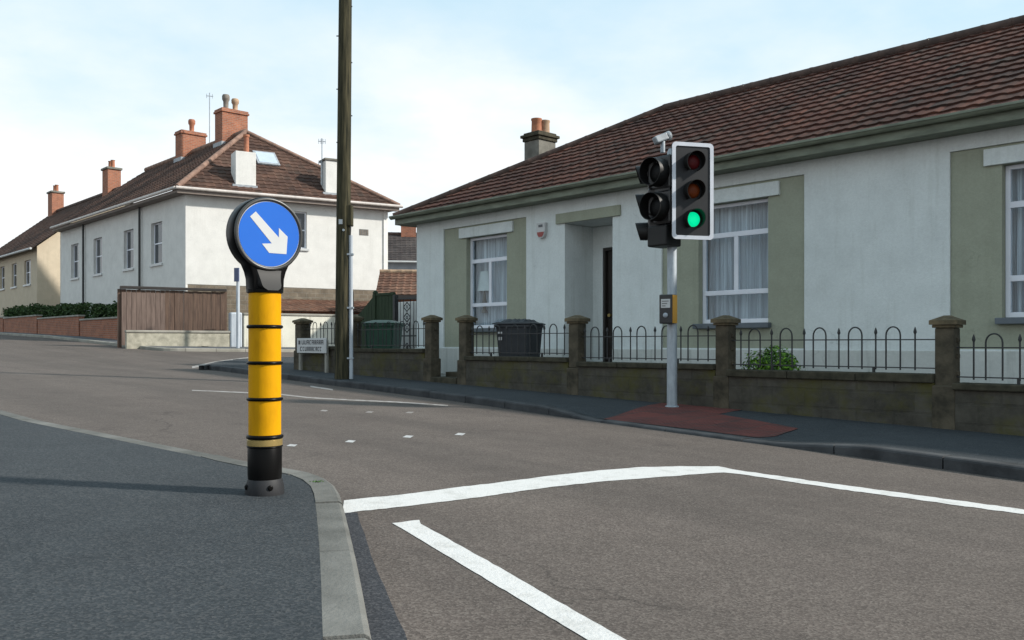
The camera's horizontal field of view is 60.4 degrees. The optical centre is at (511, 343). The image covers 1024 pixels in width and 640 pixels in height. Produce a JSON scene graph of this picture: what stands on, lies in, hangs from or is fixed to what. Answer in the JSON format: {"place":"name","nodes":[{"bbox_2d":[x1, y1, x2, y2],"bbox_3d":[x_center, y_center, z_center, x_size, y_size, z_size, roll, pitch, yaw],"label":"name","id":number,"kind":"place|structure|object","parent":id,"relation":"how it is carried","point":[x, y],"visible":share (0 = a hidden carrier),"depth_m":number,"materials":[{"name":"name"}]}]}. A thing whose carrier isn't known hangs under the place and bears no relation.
{"place":"outdoors","nodes":[
{"label":"outdoors","id":0,"kind":"place"},
{"bbox_2d":[0,332,294,348],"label":"pavement","id":1,"kind":"structure","parent":0,"point":[97,339],"depth_m":31.33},
{"bbox_2d":[0,316,3,331],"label":"garden wall","id":2,"kind":"structure","parent":1,"relation":"on","point":[1,324],"depth_m":45.97,"materials":[{"name":"red brick"}]},
{"bbox_2d":[1,303,43,316],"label":"hedge","id":3,"kind":"object","parent":1,"relation":"on","point":[21,310],"visible":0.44,"depth_m":44.75,"materials":[{"name":"green plant"}]},
{"bbox_2d":[3,315,42,333],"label":"garden wall","id":4,"kind":"structure","parent":1,"relation":"on","point":[23,324],"depth_m":43.16,"materials":[{"name":"red brick"}]},
{"bbox_2d":[37,315,84,336],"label":"garden wall","id":5,"kind":"structure","parent":1,"relation":"on","point":[68,325],"depth_m":38.63,"materials":[{"name":"red brick"}]},
{"bbox_2d":[37,302,91,318],"bbox_3d":[-20.573,-1.115,40.425,0.856,1.581,5.918,0,0,-43],"label":"hedge","id":6,"kind":"object","parent":1,"relation":"on","point":[65,309],"visible":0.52,"depth_m":39.61,"materials":[{"name":"green plant"}]},
{"bbox_2d":[79,317,116,339],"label":"garden wall","id":7,"kind":"structure","parent":1,"relation":"on","point":[105,327],"depth_m":34.93,"materials":[{"name":"red brick"}]},
{"bbox_2d":[85,300,116,317],"bbox_3d":[-15.813,-0.927,35.295,0.858,1.581,5.911,0,0,-43],"label":"hedge","id":8,"kind":"object","parent":1,"relation":"on","point":[100,310],"visible":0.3,"depth_m":36.05,"materials":[{"name":"green plant"}]},
{"bbox_2d":[117,286,226,347],"bbox_3d":[-11.414,-0.834,29.716,3.490,2.150,0.240,0,0,-30],"label":"board fence","id":9,"kind":"object","parent":1,"relation":"on","point":[185,309],"visible":0.65,"depth_m":29.62,"materials":[{"name":"brown wood"}]},
{"bbox_2d":[124,330,229,348],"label":"garden wall","id":10,"kind":"structure","parent":1,"relation":"on","point":[135,339],"depth_m":28.93,"materials":[{"name":"stone"}]},
{"bbox_2d":[228,312,241,346],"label":"gate pier","id":11,"kind":"structure","parent":1,"relation":"on","point":[232,326],"depth_m":29.88,"materials":[{"name":"white paint"}]},
{"bbox_2d":[234,268,239,347],"bbox_3d":[-9.004,-1.133,28.886,0.190,2.726,0.140,0,0,20],"label":"signpost","id":12,"kind":"object","parent":1,"relation":"on","point":[237,275],"visible":0.92,"depth_m":28.86,"materials":[{"name":"white metal"}]},
{"bbox_2d":[242,313,334,346],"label":"garden wall","id":13,"kind":"structure","parent":1,"relation":"on","point":[287,333],"depth_m":30.97,"materials":[{"name":"paint"}]},
{"bbox_2d":[0,415,322,639],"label":"pavement","id":14,"kind":"structure","parent":0,"point":[102,538],"depth_m":3.16,"materials":[{"name":"grey asphalt"}]},
{"bbox_2d":[226,197,302,496],"bbox_3d":[-1.193,0.017,4.249,0.185,1.444,0.366,0,0,36],"label":"traffic bollard","id":15,"kind":"object","parent":14,"relation":"on","point":[264,237],"visible":1,"depth_m":4.18,"materials":[{"name":"yellow plastic"}]},
{"bbox_2d":[0,335,1023,639],"bbox_3d":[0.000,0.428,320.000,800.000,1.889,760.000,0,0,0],"label":"road","id":16,"kind":"structure","parent":0,"point":[716,557],"depth_m":4.53,"materials":[{"name":"grey asphalt"}]},
{"bbox_2d":[0,333,294,351],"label":"kerb","id":17,"kind":"structure","parent":16,"relation":"on","point":[152,348],"depth_m":29.01,"materials":[{"name":"concrete"}]},
{"bbox_2d":[0,410,370,639],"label":"kerb","id":18,"kind":"structure","parent":16,"relation":"on","point":[344,615],"depth_m":3.11,"materials":[{"name":"concrete"}]},
{"bbox_2d":[192,357,247,367],"bbox_3d":[-7.396,0.452,22.305,0.368,0.165,5.921,0,0,-3],"label":"road marking","id":19,"kind":"object","parent":16,"relation":"on","point":[196,366],"visible":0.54,"depth_m":21.73,"materials":[{"name":"paint"}]},
{"bbox_2d":[192,390,447,405],"bbox_3d":[-2.672,0.715,11.836,4.107,0.119,0.395,0,0,23],"label":"road marking","id":20,"kind":"object","parent":16,"relation":"on","point":[333,398],"visible":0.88,"depth_m":11.59,"materials":[{"name":"paint"}]},
{"bbox_2d":[310,386,332,389],"bbox_3d":[-2.996,0.691,13.837,0.155,0.024,1.144,0,0,-37],"label":"road marking","id":21,"kind":"object","parent":16,"relation":"on","point":[321,387],"visible":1,"depth_m":13.82,"materials":[{"name":"paint"}]},
{"bbox_2d":[345,512,406,639],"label":"road patch","id":22,"kind":"object","parent":16,"relation":"on","point":[383,622],"visible":0.72,"depth_m":2.98,"materials":[{"name":"grey asphalt"}]},
{"bbox_2d":[388,226,416,269],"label":"house","id":23,"kind":"structure","parent":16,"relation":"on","point":[402,249],"depth_m":51.38,"materials":[{"name":"stone"}]},
{"bbox_2d":[393,520,625,639],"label":"road marking","id":24,"kind":"object","parent":16,"relation":"on","point":[565,615],"visible":1,"depth_m":3.13,"materials":[{"name":"paint"}]},
{"bbox_2d":[199,358,1023,480],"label":"kerb","id":25,"kind":"structure","parent":16,"relation":"on","point":[1006,470],"depth_m":7.98,"materials":[{"name":"grey concrete"}]},
{"bbox_2d":[343,466,1023,513],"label":"road marking","id":26,"kind":"object","parent":16,"relation":"on","point":[424,497],"visible":1,"depth_m":5.28,"materials":[{"name":"paint"}]},
{"bbox_2d":[0,0,1023,247],"label":"sky","id":27,"kind":"structure","parent":0,"point":[444,93],"materials":[{"name":"blue"}]},
{"bbox_2d":[211,357,1023,463],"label":"pavement","id":28,"kind":"structure","parent":0,"point":[994,447],"depth_m":8.78,"materials":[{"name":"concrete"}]},
{"bbox_2d":[297,338,328,372],"bbox_3d":[-3.946,0.262,17.417,0.079,0.755,1.120,0,0,-43],"label":"street name sign","id":29,"kind":"object","parent":28,"relation":"on","point":[312,345],"visible":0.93,"depth_m":17.32,"materials":[{"name":"metal"}]},
{"bbox_2d":[302,346,334,372],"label":"garden wall","id":30,"kind":"structure","parent":28,"relation":"on","point":[313,361],"depth_m":17.46,"materials":[{"name":"stone"}]},
{"bbox_2d":[309,321,334,344],"bbox_3d":[-3.650,-0.189,17.406,0.038,0.517,1.780,0,0,-43],"label":"railing","id":31,"kind":"object","parent":30,"relation":"on","point":[327,328],"visible":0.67,"depth_m":17.44,"materials":[{"name":"black metal"}]},
{"bbox_2d":[334,0,353,379],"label":"telegraph pole","id":32,"kind":"object","parent":28,"relation":"on","point":[344,357],"visible":0.97,"depth_m":14.79,"materials":[{"name":"brown wood"}]},
{"bbox_2d":[353,348,424,380],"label":"garden wall","id":33,"kind":"structure","parent":28,"relation":"on","point":[407,364],"depth_m":15.65,"materials":[{"name":"grey concrete"}]},
{"bbox_2d":[357,321,424,348],"bbox_3d":[-2.174,-0.149,15.815,0.038,0.517,2.240,0,0,-43],"label":"railing","id":34,"kind":"object","parent":33,"relation":"on","point":[391,345],"visible":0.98,"depth_m":15.82,"materials":[{"name":"black metal"}]},
{"bbox_2d":[398,301,415,348],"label":"passage wall","id":35,"kind":"structure","parent":28,"relation":"on","point":[406,338],"depth_m":19.97,"materials":[{"name":"white paint"}]},
{"bbox_2d":[421,315,442,381],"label":"gate pillar","id":36,"kind":"structure","parent":28,"relation":"on","point":[431,363],"depth_m":14.86,"materials":[{"name":"stone"}]},
{"bbox_2d":[430,371,456,383],"bbox_3d":[-0.895,0.608,14.745,0.680,0.270,0.680,0,0,-43],"label":"doorstep slab","id":37,"kind":"structure","parent":28,"relation":"on","point":[450,377],"depth_m":14.57,"materials":[{"name":"stone"}]},
{"bbox_2d":[455,315,477,384],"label":"gate pillar","id":38,"kind":"structure","parent":28,"relation":"on","point":[466,323],"depth_m":14.20,"materials":[{"name":"stone"}]},
{"bbox_2d":[464,356,568,393],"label":"garden wall","id":39,"kind":"structure","parent":28,"relation":"on","point":[544,374],"depth_m":13.20,"materials":[{"name":"stone"}]},
{"bbox_2d":[469,324,568,356],"bbox_3d":[0.094,-0.039,13.371,0.036,0.517,2.290,0,0,-43],"label":"railing","id":40,"kind":"object","parent":39,"relation":"on","point":[518,352],"visible":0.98,"depth_m":13.36,"materials":[{"name":"black metal"}]},
{"bbox_2d":[564,315,589,394],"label":"gate pillar","id":41,"kind":"structure","parent":28,"relation":"on","point":[577,324],"depth_m":12.40,"materials":[{"name":"stone"}]},
{"bbox_2d":[576,361,715,406],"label":"garden wall","id":42,"kind":"structure","parent":28,"relation":"on","point":[640,381],"depth_m":11.45,"materials":[{"name":"grey concrete"}]},
{"bbox_2d":[582,325,715,362],"bbox_3d":[1.760,0.016,11.575,0.036,0.517,2.290,0,0,-43],"label":"railing","id":43,"kind":"object","parent":42,"relation":"on","point":[645,336],"visible":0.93,"depth_m":11.57,"materials":[{"name":"black metal"}]},
{"bbox_2d":[605,403,797,437],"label":"tactile paving","id":44,"kind":"structure","parent":28,"relation":"on","point":[705,418],"depth_m":9.37,"materials":[{"name":"red concrete"}]},
{"bbox_2d":[635,131,713,406],"bbox_3d":[1.872,-0.903,10.546,0.925,3.323,0.552,0,0,40],"label":"traffic light","id":45,"kind":"object","parent":44,"relation":"on","point":[675,202],"visible":1,"depth_m":10.44,"materials":[{"name":"metal"}]},
{"bbox_2d":[710,315,740,408],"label":"gate pillar","id":46,"kind":"structure","parent":28,"relation":"on","point":[725,343],"depth_m":10.60,"materials":[{"name":"stone"}]},
{"bbox_2d":[726,369,934,427],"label":"garden wall","id":47,"kind":"structure","parent":28,"relation":"on","point":[893,398],"depth_m":9.52,"materials":[{"name":"stone"}]},
{"bbox_2d":[732,326,934,371],"bbox_3d":[3.470,0.071,9.731,0.036,0.517,2.420,0,0,-43],"label":"railing","id":48,"kind":"object","parent":47,"relation":"on","point":[826,339],"visible":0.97,"depth_m":9.72,"materials":[{"name":"black metal"}]},
{"bbox_2d":[929,315,965,429],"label":"gate pillar","id":49,"kind":"structure","parent":28,"relation":"on","point":[947,351],"depth_m":8.71,"materials":[{"name":"stone"}]},
{"bbox_2d":[952,382,1023,435],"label":"garden wall","id":50,"kind":"structure","parent":28,"relation":"on","point":[996,408],"depth_m":8.40,"materials":[{"name":"stone"}]},
{"bbox_2d":[956,333,1023,384],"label":"railing","id":51,"kind":"object","parent":50,"relation":"on","point":[1003,347],"visible":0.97,"depth_m":8.45,"materials":[{"name":"black metal"}]},
{"bbox_2d":[389,15,1023,383],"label":"bungalow","id":52,"kind":"object","parent":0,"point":[880,182],"visible":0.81,"depth_m":12.22,"materials":[{"name":"paint"}]},
{"bbox_2d":[478,271,488,312],"bbox_3d":[-0.529,-1.000,16.960,0.132,0.800,0.400,0,0,-43],"label":"table lamp","id":53,"kind":"object","parent":52,"relation":"in","point":[483,285],"visible":0.93,"depth_m":16.92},
{"bbox_2d":[470,234,506,331],"bbox_3d":[-0.465,-1.136,16.636,0.245,1.822,1.260,0,0,-43],"label":"window","id":54,"kind":"structure","parent":52,"relation":"in","point":[485,327],"depth_m":16.75,"materials":[{"name":"white plastic"}]},
{"bbox_2d":[474,237,506,324],"bbox_3d":[-0.357,-1.175,16.907,0.102,1.850,1.610,0,0,-43],"label":"net curtain","id":55,"kind":"object","parent":52,"relation":"hanging from","point":[490,248],"visible":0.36,"depth_m":16.90,"materials":[{"name":"white fabric"}]},
{"bbox_2d":[536,222,546,237],"bbox_3d":[0.521,-1.990,15.424,0.076,0.260,0.210,0,0,-43],"label":"alarm box","id":56,"kind":"object","parent":52,"relation":"attached to","point":[541,229],"visible":1,"depth_m":15.38,"materials":[{"name":"white plastic"}]},
{"bbox_2d":[603,247,612,361],"bbox_3d":[1.925,-0.569,15.135,0.115,2.213,0.842,0,0,-43],"label":"door","id":57,"kind":"structure","parent":52,"relation":"in","point":[607,252],"depth_m":15.38,"materials":[{"name":"black wood"}]},
{"bbox_2d":[692,198,770,328],"bbox_3d":[3.194,-1.136,12.695,0.245,1.822,1.260,0,0,-43],"label":"window","id":58,"kind":"structure","parent":52,"relation":"in","point":[756,322],"depth_m":12.74,"materials":[{"name":"white plastic"}]},
{"bbox_2d":[708,202,767,319],"bbox_3d":[3.302,-1.175,12.963,0.103,1.850,1.610,0,0,-43],"label":"net curtain","id":59,"kind":"object","parent":52,"relation":"hanging from","point":[753,261],"visible":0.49,"depth_m":12.88,"materials":[{"name":"white fabric"}]},
{"bbox_2d":[995,164,1023,323],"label":"window","id":60,"kind":"structure","parent":52,"relation":"in","point":[1011,317],"depth_m":10.08,"materials":[{"name":"white plastic"}]},
{"bbox_2d":[1012,169,1023,311],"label":"net curtain","id":61,"kind":"object","parent":52,"relation":"hanging from","point":[1018,240],"visible":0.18,"depth_m":10.18,"materials":[{"name":"white fabric"}]},
{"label":"garden ground","id":62,"kind":"structure","parent":0,"visible":0},
{"bbox_2d":[292,318,312,369],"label":"gate pillar","id":63,"kind":"structure","parent":62,"relation":"on","point":[302,328],"depth_m":18.03,"materials":[{"name":"stone"}]},
{"bbox_2d":[353,315,363,347],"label":"gate pillar","id":64,"kind":"structure","parent":62,"relation":"on","point":[357,319],"depth_m":16.62,"materials":[{"name":"stone"}]},
{"bbox_2d":[358,290,397,347],"bbox_3d":[-3.060,-0.306,19.417,0.120,1.750,1.767,0,0,-43],"label":"green fence","id":65,"kind":"object","parent":62,"relation":"on","point":[380,306],"visible":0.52,"depth_m":19.21,"materials":[{"name":"paint"}]},
{"bbox_2d":[396,297,416,348],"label":"iron gate","id":66,"kind":"structure","parent":65,"relation":"attached to","point":[410,298],"depth_m":18.48,"materials":[{"name":"metal"}]},
{"bbox_2d":[363,320,403,348],"bbox_3d":[-2.454,0.055,16.924,0.630,1.020,0.818,0,0,9],"label":"wheelie bin","id":67,"kind":"object","parent":62,"relation":"on","point":[395,337],"visible":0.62,"depth_m":16.59,"materials":[{"name":"green plastic"}]},
{"bbox_2d":[492,319,545,356],"bbox_3d":[0.130,0.118,14.072,0.630,1.043,0.818,0,0,21],"label":"wheelie bin","id":68,"kind":"object","parent":62,"relation":"on","point":[519,323],"visible":0.62,"depth_m":13.77,"materials":[{"name":"black plastic"}]},
{"bbox_2d":[741,345,800,369],"bbox_3d":[3.180,0.421,10.824,0.634,0.848,0.773,0,0,-43],"label":"shrub","id":69,"kind":"object","parent":62,"relation":"on","point":[785,360],"visible":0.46,"depth_m":10.69,"materials":[{"name":"green plant"}]},
{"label":"garden ground","id":70,"kind":"structure","parent":0,"visible":0},
{"bbox_2d":[0,160,131,316],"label":"house","id":71,"kind":"structure","parent":70,"relation":"on","point":[29,265],"depth_m":48.71,"materials":[{"name":"beige paint"}]},
{"bbox_2d":[0,267,4,290],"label":"window","id":72,"kind":"structure","parent":71,"relation":"in","point":[3,288],"depth_m":51.39,"materials":[{"name":"white plastic"}]},
{"bbox_2d":[10,264,16,288],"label":"window","id":73,"kind":"structure","parent":71,"relation":"in","point":[15,265],"depth_m":49.47,"materials":[{"name":"white plastic"}]},
{"bbox_2d":[23,260,30,286],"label":"window","id":74,"kind":"structure","parent":71,"relation":"in","point":[28,263],"depth_m":47.54,"materials":[{"name":"white plastic"}]},
{"bbox_2d":[50,94,402,330],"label":"white house","id":75,"kind":"structure","parent":70,"relation":"on","point":[175,236],"depth_m":34.85,"materials":[{"name":"white paint"}]},
{"bbox_2d":[69,244,78,280],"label":"window","id":76,"kind":"structure","parent":75,"relation":"in","point":[76,247],"depth_m":41.61,"materials":[{"name":"white plastic"}]},
{"bbox_2d":[92,238,101,276],"bbox_3d":[-18.324,-3.855,39.037,0.230,1.690,1.260,0,0,-43],"label":"window","id":77,"kind":"structure","parent":75,"relation":"in","point":[98,241],"depth_m":39.24,"materials":[{"name":"white plastic"}]},
{"bbox_2d":[122,230,133,271],"bbox_3d":[-15.739,-3.855,36.252,0.230,1.690,1.260,0,0,-43],"label":"window","id":78,"kind":"structure","parent":75,"relation":"in","point":[129,233],"depth_m":36.44,"materials":[{"name":"white plastic"}]},
{"bbox_2d":[149,222,162,266],"bbox_3d":[-13.699,-3.855,34.052,0.230,1.690,1.260,0,0,-43],"label":"window","id":79,"kind":"structure","parent":75,"relation":"in","point":[157,227],"depth_m":34.23,"materials":[{"name":"white plastic"}]},
{"bbox_2d":[206,93,212,142],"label":"roof aerial","id":80,"kind":"object","parent":75,"relation":"attached to","point":[209,114],"visible":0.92,"depth_m":40.18,"materials":[{"name":"metal"}]},
{"bbox_2d":[295,212,308,250],"bbox_3d":[-8.226,-4.383,34.207,0.634,1.519,0.230,0,0,-30],"label":"window","id":81,"kind":"structure","parent":75,"relation":"in","point":[301,216],"depth_m":34.34,"materials":[{"name":"white plastic"}]},
{"bbox_2d":[318,138,325,185],"bbox_3d":[-7.557,-7.239,35.000,0.298,1.877,0.041,0,0,-21],"label":"roof aerial","id":82,"kind":"object","parent":75,"relation":"attached to","point":[321,141],"visible":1,"depth_m":34.99,"materials":[{"name":"metal"}]},
{"bbox_2d":[281,291,368,314],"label":"outbuilding","id":83,"kind":"structure","parent":70,"relation":"on","point":[323,306],"depth_m":33.00,"materials":[{"name":"brown tile"}]},
{"bbox_2d":[376,269,416,301],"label":"outbuilding","id":84,"kind":"structure","parent":70,"relation":"on","point":[401,283],"depth_m":31.73,"materials":[{"name":"brown tile"}]}
]}

